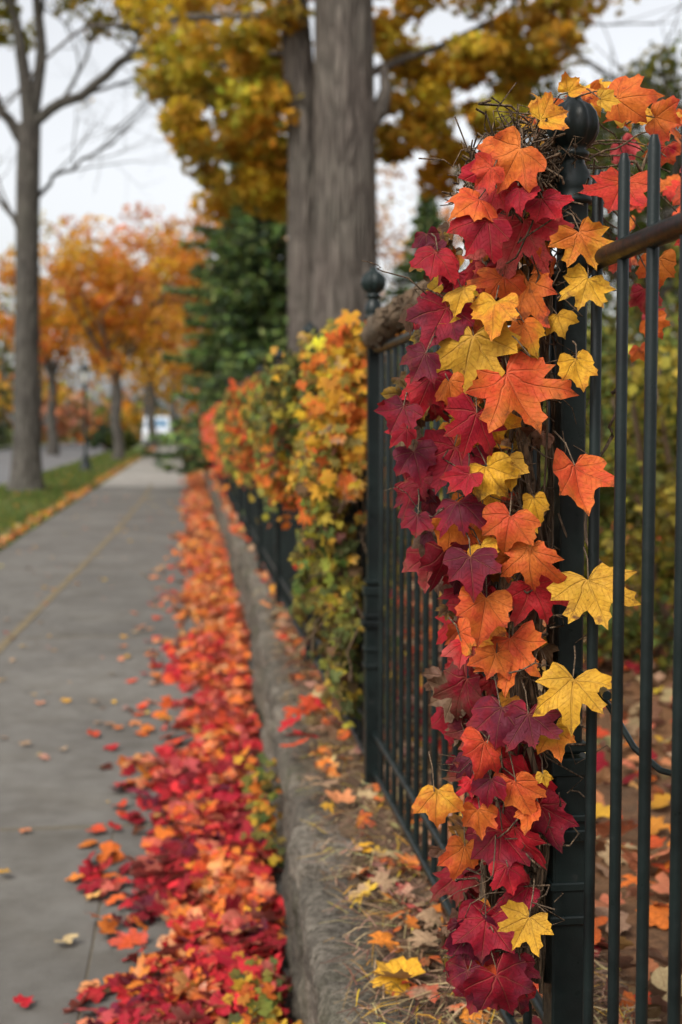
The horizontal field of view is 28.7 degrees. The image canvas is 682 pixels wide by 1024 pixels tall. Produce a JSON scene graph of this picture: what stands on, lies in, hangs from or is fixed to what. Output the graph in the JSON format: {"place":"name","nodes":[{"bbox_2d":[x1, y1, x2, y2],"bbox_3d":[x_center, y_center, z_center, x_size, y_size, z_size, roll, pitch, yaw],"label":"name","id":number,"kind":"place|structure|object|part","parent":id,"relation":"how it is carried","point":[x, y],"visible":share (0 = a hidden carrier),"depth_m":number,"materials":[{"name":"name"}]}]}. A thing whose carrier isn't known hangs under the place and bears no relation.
{"place":"outdoors","nodes":[
{"label":"outdoors","id":0,"kind":"place"},
{"bbox_2d":[0,435,141,483],"bbox_3d":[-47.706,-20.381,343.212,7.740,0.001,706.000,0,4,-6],"label":"road","id":1,"kind":"structure","parent":0,"point":[69,455],"depth_m":70.35,"materials":[{"name":"grey asphalt"}]},
{"bbox_2d":[0,447,150,550],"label":"grass verge","id":2,"kind":"object","parent":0,"point":[41,503],"depth_m":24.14,"materials":[{"name":"green plant"}]},
{"bbox_2d":[78,362,91,470],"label":"street lamp","id":3,"kind":"object","parent":2,"relation":"on","point":[84,369],"visible":0.97,"depth_m":43.17,"materials":[{"name":"black metal"}]},
{"bbox_2d":[105,431,139,450],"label":"roadside shrub","id":4,"kind":"object","parent":2,"relation":"on","point":[130,442],"visible":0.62,"depth_m":76.35,"materials":[{"name":"green plant"}]},
{"bbox_2d":[0,0,310,491],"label":"bare tree","id":5,"kind":"object","parent":2,"relation":"on","point":[26,471],"visible":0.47,"depth_m":29.47,"materials":[{"name":"grey plant"}]},
{"bbox_2d":[0,446,187,446],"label":"cross street","id":6,"kind":"structure","parent":0,"point":[98,446],"depth_m":97.73,"materials":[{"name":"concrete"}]},
{"bbox_2d":[142,417,170,446],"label":"parked van","id":7,"kind":"object","parent":6,"relation":"on","point":[162,424],"visible":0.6,"depth_m":96.55,"materials":[{"name":"white paint"}]},
{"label":"windows","id":8,"kind":"part","parent":7,"relation":"part of","materials":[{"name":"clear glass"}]},
{"bbox_2d":[0,430,196,449],"bbox_3d":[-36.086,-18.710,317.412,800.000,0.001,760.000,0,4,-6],"label":"ground","id":9,"kind":"structure","parent":0,"point":[44,443],"depth_m":126.27,"materials":[{"name":"green plant"}]},
{"bbox_2d":[0,406,12,447],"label":"roadside hedge","id":10,"kind":"object","parent":9,"relation":"on","point":[3,432],"visible":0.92,"depth_m":103.14,"materials":[{"name":"green plant"}]},
{"bbox_2d":[0,210,147,455],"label":"orange maple tree","id":11,"kind":"object","parent":9,"relation":"on","point":[47,356],"visible":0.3,"depth_m":70.00,"materials":[{"name":"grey plant"}]},
{"bbox_2d":[87,423,123,450],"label":"roadside shrub","id":12,"kind":"object","parent":9,"relation":"on","point":[99,435],"visible":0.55,"depth_m":82.27,"materials":[{"name":"green plant"}]},
{"bbox_2d":[39,202,211,459],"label":"orange maple tree","id":13,"kind":"object","parent":9,"relation":"on","point":[73,291],"visible":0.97,"depth_m":55.96,"materials":[{"name":"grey plant"}]},
{"bbox_2d":[70,244,213,448],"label":"orange maple tree","id":14,"kind":"object","parent":9,"relation":"on","point":[151,378],"visible":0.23,"depth_m":86.54,"materials":[{"name":"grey plant"}]},
{"bbox_2d":[0,283,675,443],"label":"distant trees","id":15,"kind":"object","parent":9,"relation":"on","point":[133,416],"visible":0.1,"depth_m":121.81,"materials":[{"name":"orange plant"}]},
{"bbox_2d":[0,447,681,1023],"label":"fallen leaves","id":16,"kind":"object","parent":9,"relation":"on","point":[212,895],"visible":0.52,"depth_m":4.24,"materials":[{"name":"red plant"}]},
{"bbox_2d":[0,447,296,1023],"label":"sidewalk","id":17,"kind":"structure","parent":0,"point":[57,804],"depth_m":6.65,"materials":[{"name":"concrete"}]},
{"bbox_2d":[0,484,152,651],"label":"painted line","id":18,"kind":"object","parent":17,"relation":"on","point":[15,632],"visible":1,"depth_m":12.09,"materials":[{"name":"paint"}]},
{"bbox_2d":[216,744,302,1023],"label":"creeping plant","id":19,"kind":"object","parent":17,"relation":"on","point":[265,1003],"visible":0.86,"depth_m":4.23,"materials":[{"name":"green plant"}]},
{"bbox_2d":[196,446,420,1023],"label":"stone wall","id":20,"kind":"structure","parent":17,"relation":"on","point":[317,996],"depth_m":3.29,"materials":[{"name":"grey stone"}]},
{"bbox_2d":[0,0,681,429],"label":"sky","id":21,"kind":"structure","parent":0,"point":[69,194],"materials":[{"name":"white"}]},
{"bbox_2d":[384,438,681,1023],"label":"garden ground","id":22,"kind":"structure","parent":0,"point":[658,938],"depth_m":3.65,"materials":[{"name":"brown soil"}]},
{"bbox_2d":[134,202,286,370],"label":"orange maple tree","id":23,"kind":"object","parent":22,"relation":"on","point":[197,218],"visible":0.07,"depth_m":63.90,"materials":[{"name":"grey plant"}]},
{"bbox_2d":[134,72,287,474],"bbox_3d":[-1.736,-5.799,30.613,5.991,9.966,6.180,0,4,-6],"label":"pine tree","id":24,"kind":"object","parent":22,"relation":"on","point":[260,275],"visible":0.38,"depth_m":30.05,"materials":[{"name":"green plant"}]},
{"bbox_2d":[200,394,225,447],"bbox_3d":[-0.888,-1.332,23.927,3.263,2.156,4.098,0,4,-6],"label":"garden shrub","id":25,"kind":"object","parent":22,"relation":"on","point":[203,444],"depth_m":23.91,"materials":[{"name":"green plant"}]},
{"bbox_2d":[181,178,287,435],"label":"pine tree","id":26,"kind":"object","parent":22,"relation":"on","point":[198,376],"visible":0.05,"depth_m":45.16,"materials":[{"name":"green plant"}]},
{"bbox_2d":[287,252,391,461],"bbox_3d":[-0.279,-5.435,34.878,4.539,8.705,4.490,3,5,39],"label":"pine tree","id":27,"kind":"object","parent":22,"relation":"on","point":[383,300],"depth_m":34.70,"materials":[{"name":"green plant"}]},
{"bbox_2d":[0,0,681,355],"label":"maple tree","id":28,"kind":"object","parent":22,"relation":"on","point":[310,177],"visible":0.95,"depth_m":17.40,"materials":[{"name":"yellow plant"}]},
{"bbox_2d":[385,186,462,427],"bbox_3d":[2.120,-4.531,33.241,3.895,7.100,3.840,0,4,-6],"label":"pine tree","id":29,"kind":"object","parent":22,"relation":"on","point":[427,218],"visible":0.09,"depth_m":32.92,"materials":[{"name":"green plant"}]},
{"bbox_2d":[246,536,659,1023],"bbox_3d":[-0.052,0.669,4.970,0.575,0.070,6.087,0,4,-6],"label":"straw litter","id":30,"kind":"object","parent":22,"relation":"on","point":[449,989],"visible":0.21,"depth_m":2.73,"materials":[{"name":"beige plant"}]},
{"bbox_2d":[206,95,681,1023],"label":"iron fence","id":31,"kind":"object","parent":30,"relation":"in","point":[568,995],"visible":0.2,"depth_m":1.73,"materials":[{"name":"black metal"}]},
{"bbox_2d":[197,309,421,729],"bbox_3d":[-2.075,-1.198,22.678,0.612,1.280,38.447,0,4,-6],"label":"ivy hedge","id":32,"kind":"object","parent":31,"relation":"attached to","point":[300,417],"visible":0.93,"depth_m":3.89,"materials":[{"name":"yellow plant"}]},
{"bbox_2d":[357,280,428,349],"bbox_3d":[0.135,-0.460,3.190,0.104,0.113,1.160,0,4,-6],"label":"dry vine stem","id":33,"kind":"object","parent":31,"relation":"attached to","point":[381,326],"visible":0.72,"depth_m":3.19,"materials":[{"name":"brown plant"}]},
{"bbox_2d":[366,72,681,1023],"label":"climbing ivy","id":34,"kind":"object","parent":31,"relation":"attached to","point":[478,558],"visible":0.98,"depth_m":1.68,"materials":[{"name":"red plant"}]},
{"bbox_2d":[376,160,533,289],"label":"pale maple tree","id":35,"kind":"object","parent":22,"relation":"on","point":[399,255],"visible":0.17,"depth_m":61.23,"materials":[{"name":"orange plant"}]},
{"bbox_2d":[391,417,546,546],"bbox_3d":[0.780,-0.206,9.761,1.575,1.485,1.658,0,4,-6],"label":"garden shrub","id":36,"kind":"object","parent":22,"relation":"on","point":[440,491],"visible":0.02,"depth_m":9.51,"materials":[{"name":"green plant"}]},
{"bbox_2d":[440,333,676,523],"bbox_3d":[2.032,-0.772,13.891,3.382,2.343,2.835,0,4,-6],"label":"garden shrub","id":37,"kind":"object","parent":22,"relation":"on","point":[603,506],"visible":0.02,"depth_m":13.51,"materials":[{"name":"green plant"}]},
{"bbox_2d":[479,0,681,439],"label":"green tree","id":38,"kind":"object","parent":22,"relation":"on","point":[650,68],"visible":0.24,"depth_m":20.82,"materials":[{"name":"grey plant"}]},
{"bbox_2d":[532,60,680,415],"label":"green tree","id":39,"kind":"object","parent":22,"relation":"on","point":[613,318],"visible":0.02,"depth_m":34.08,"materials":[{"name":"grey plant"}]},
{"bbox_2d":[537,313,677,678],"bbox_3d":[1.494,-0.061,5.774,1.903,1.837,1.760,0,4,-6],"label":"garden shrub","id":40,"kind":"object","parent":22,"relation":"on","point":[665,558],"visible":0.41,"depth_m":5.53,"materials":[{"name":"green plant"}]},
{"bbox_2d":[546,297,677,491],"bbox_3d":[4.398,-1.276,17.650,5.057,3.096,3.600,0,4,8],"label":"garden shrub","id":41,"kind":"object","parent":22,"relation":"on","point":[640,340],"visible":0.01,"depth_m":17.65,"materials":[{"name":"green plant"}]},
{"bbox_2d":[545,31,681,220],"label":"red maple tree","id":42,"kind":"object","parent":22,"relation":"on","point":[640,151],"visible":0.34,"depth_m":12.59,"materials":[{"name":"grey plant"}]},
{"bbox_2d":[585,241,678,505],"bbox_3d":[2.621,-0.566,7.738,2.856,2.403,2.415,0,4,-6],"label":"garden shrub","id":43,"kind":"object","parent":22,"relation":"on","point":[672,297],"visible":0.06,"depth_m":7.78,"materials":[{"name":"green plant"}]}
]}

